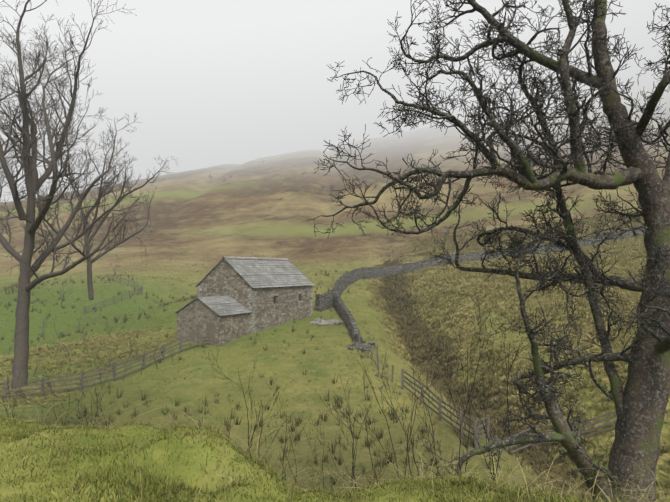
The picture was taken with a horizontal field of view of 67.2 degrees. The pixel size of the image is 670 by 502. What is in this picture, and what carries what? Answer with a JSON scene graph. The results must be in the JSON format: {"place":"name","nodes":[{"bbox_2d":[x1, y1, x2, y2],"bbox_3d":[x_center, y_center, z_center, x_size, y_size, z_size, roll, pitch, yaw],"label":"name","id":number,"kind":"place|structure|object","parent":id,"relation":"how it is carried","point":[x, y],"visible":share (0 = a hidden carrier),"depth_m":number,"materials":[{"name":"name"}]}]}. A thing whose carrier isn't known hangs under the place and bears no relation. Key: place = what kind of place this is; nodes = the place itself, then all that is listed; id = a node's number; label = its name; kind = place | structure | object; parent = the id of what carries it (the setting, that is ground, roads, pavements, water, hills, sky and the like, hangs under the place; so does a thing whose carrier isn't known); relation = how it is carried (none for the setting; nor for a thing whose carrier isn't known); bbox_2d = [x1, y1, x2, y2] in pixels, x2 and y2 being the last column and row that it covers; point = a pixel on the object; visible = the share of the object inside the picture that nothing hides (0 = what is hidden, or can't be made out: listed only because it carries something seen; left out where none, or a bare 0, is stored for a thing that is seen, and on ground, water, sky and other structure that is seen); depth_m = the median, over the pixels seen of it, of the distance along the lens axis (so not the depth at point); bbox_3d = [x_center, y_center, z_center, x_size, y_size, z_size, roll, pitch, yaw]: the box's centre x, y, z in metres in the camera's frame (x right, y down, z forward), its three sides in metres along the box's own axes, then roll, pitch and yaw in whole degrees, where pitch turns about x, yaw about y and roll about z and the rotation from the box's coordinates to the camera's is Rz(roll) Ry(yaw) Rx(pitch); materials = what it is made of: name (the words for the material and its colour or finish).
{"place":"outdoors","nodes":[
{"label":"outdoors","id":0,"kind":"place"},
{"bbox_2d":[222,256,287,259],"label":"roof ridge","id":1,"kind":"structure","parent":0,"point":[255,258],"depth_m":49.51,"materials":[{"name":"grey stone"}]},
{"bbox_2d":[0,76,669,501],"bbox_3d":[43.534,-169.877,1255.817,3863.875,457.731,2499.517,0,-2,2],"label":"grassy hillside","id":2,"kind":"structure","parent":0,"point":[270,206],"depth_m":46.03,"materials":[{"name":"green plant"}]},
{"bbox_2d":[0,0,177,388],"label":"tree","id":3,"kind":"object","parent":2,"relation":"on","point":[33,182],"visible":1,"depth_m":21.36,"materials":[{"name":"grey plant"}]},
{"bbox_2d":[0,331,209,398],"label":"fence","id":4,"kind":"object","parent":2,"relation":"on","point":[81,378],"visible":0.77,"depth_m":32.28,"materials":[{"name":"grey wood"}]},
{"bbox_2d":[84,286,142,314],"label":"fence","id":5,"kind":"object","parent":2,"relation":"on","point":[85,309],"visible":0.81,"depth_m":74.40,"materials":[{"name":"grey wood"}]},
{"bbox_2d":[108,274,141,293],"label":"fence","id":6,"kind":"object","parent":2,"relation":"on","point":[124,281],"visible":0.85,"depth_m":85.62,"materials":[{"name":"grey wood"}]},
{"bbox_2d":[176,299,249,345],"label":"walls","id":7,"kind":"structure","parent":2,"relation":"on","point":[194,316],"depth_m":42.11,"materials":[{"name":"grey stone"}]},
{"bbox_2d":[175,296,214,312],"bbox_3d":[-11.651,4.678,44.361,2.674,1.416,4.166,-1,-3,29],"label":"barn roof","id":8,"kind":"object","parent":7,"relation":"on","point":[187,304],"visible":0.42,"depth_m":42.59,"materials":[{"name":"stone"}]},
{"bbox_2d":[206,322,214,345],"bbox_3d":[-10.188,6.790,41.244,0.900,1.850,0.080,-1,-3,29],"label":"barn door","id":9,"kind":"structure","parent":7,"relation":"attached to","point":[210,327],"depth_m":41.17,"materials":[{"name":"brown wood"}]},
{"bbox_2d":[197,295,250,315],"bbox_3d":[-9.371,4.629,43.093,2.674,1.416,4.166,-1,-3,29],"label":"barn roof","id":10,"kind":"object","parent":7,"relation":"on","point":[224,305],"visible":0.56,"depth_m":42.85,"materials":[{"name":"stone"}]},
{"bbox_2d":[2,291,435,415],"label":"grass tufts","id":11,"kind":"object","parent":2,"relation":"on","point":[156,363],"visible":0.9,"depth_m":32.69,"materials":[{"name":"green plant"}]},
{"bbox_2d":[198,259,310,332],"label":"barn","id":12,"kind":"structure","parent":2,"relation":"on","point":[223,278],"depth_m":46.36,"materials":[{"name":"stone"}]},
{"bbox_2d":[195,258,223,286],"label":"barn roof","id":13,"kind":"structure","parent":12,"relation":"attached to","point":[209,272],"depth_m":46.68,"materials":[{"name":"grey stone"}]},
{"bbox_2d":[224,258,313,287],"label":"barn roof","id":14,"kind":"structure","parent":12,"relation":"attached to","point":[260,273],"depth_m":48.62,"materials":[{"name":"grey stone"}]},
{"bbox_2d":[197,285,311,332],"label":"quoins","id":15,"kind":"object","parent":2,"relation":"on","point":[251,304],"visible":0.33,"depth_m":44.31,"materials":[{"name":"grey stone"}]},
{"bbox_2d":[1,295,530,489],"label":"bare shrubs","id":16,"kind":"object","parent":2,"relation":"on","point":[389,457],"visible":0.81,"depth_m":8.34,"materials":[{"name":"brown plant"}]},
{"bbox_2d":[0,269,553,494],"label":"rushes","id":17,"kind":"object","parent":2,"relation":"on","point":[393,416],"depth_m":25.76,"materials":[{"name":"green plant"}]},
{"bbox_2d":[208,155,406,200],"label":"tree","id":18,"kind":"object","parent":2,"relation":"on","point":[330,188],"visible":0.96,"depth_m":187.54,"materials":[{"name":"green plant"}]},
{"bbox_2d":[0,416,626,501],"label":"grass","id":19,"kind":"structure","parent":2,"relation":"on","point":[540,496],"depth_m":3.85,"materials":[{"name":"green plant"}]},
{"bbox_2d":[309,318,343,325],"bbox_3d":[-0.875,6.891,48.502,2.999,0.729,2.372,-2,-3,36],"label":"stone pile","id":20,"kind":"object","parent":2,"relation":"on","point":[319,321],"visible":0.96,"depth_m":48.03,"materials":[{"name":"stone"}]},
{"bbox_2d":[0,210,669,501],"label":"grass tussocks","id":21,"kind":"object","parent":2,"relation":"on","point":[629,250],"depth_m":46.57,"materials":[{"name":"green plant"}]},
{"bbox_2d":[334,292,362,343],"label":"stone wall","id":22,"kind":"structure","parent":2,"relation":"on","point":[342,310],"depth_m":46.74,"materials":[{"name":"stone"}]},
{"bbox_2d":[344,341,377,351],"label":"rubble wall","id":23,"kind":"structure","parent":2,"relation":"on","point":[364,343],"depth_m":38.11,"materials":[{"name":"stone"}]},
{"bbox_2d":[358,332,401,388],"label":"fence posts","id":24,"kind":"object","parent":2,"relation":"on","point":[368,354],"visible":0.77,"depth_m":33.22,"materials":[{"name":"grey wood"}]},
{"bbox_2d":[360,355,401,394],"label":"field stones","id":25,"kind":"object","parent":2,"relation":"on","point":[381,387],"visible":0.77,"depth_m":31.92,"materials":[{"name":"grey stone"}]},
{"bbox_2d":[402,369,479,447],"bbox_3d":[5.050,7.800,25.484,0.401,2.169,8.257,1,-2,-15],"label":"wooden fence","id":26,"kind":"object","parent":2,"relation":"on","point":[439,403],"visible":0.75,"depth_m":24.87,"materials":[{"name":"grey wood"}]},
{"bbox_2d":[314,227,644,311],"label":"wall","id":27,"kind":"structure","parent":2,"relation":"on","point":[324,301],"depth_m":87.78,"materials":[{"name":"stone"}]},
{"bbox_2d":[307,0,669,501],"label":"tree","id":28,"kind":"object","parent":2,"relation":"on","point":[640,401],"visible":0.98,"depth_m":7.54,"materials":[{"name":"brown plant"}]},
{"bbox_2d":[474,411,616,453],"bbox_3d":[9.536,9.459,25.469,9.908,4.261,4.282,1,-2,-25],"label":"fence","id":29,"kind":"object","parent":2,"relation":"on","point":[487,424],"visible":0.35,"depth_m":26.48,"materials":[{"name":"wood"}]},
{"bbox_2d":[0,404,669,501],"bbox_3d":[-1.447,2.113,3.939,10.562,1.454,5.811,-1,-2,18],"label":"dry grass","id":30,"kind":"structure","parent":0,"point":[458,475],"depth_m":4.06,"materials":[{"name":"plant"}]},
{"bbox_2d":[0,0,669,202],"label":"sky","id":31,"kind":"structure","parent":0,"point":[208,83],"materials":[{"name":"white"}]}
]}

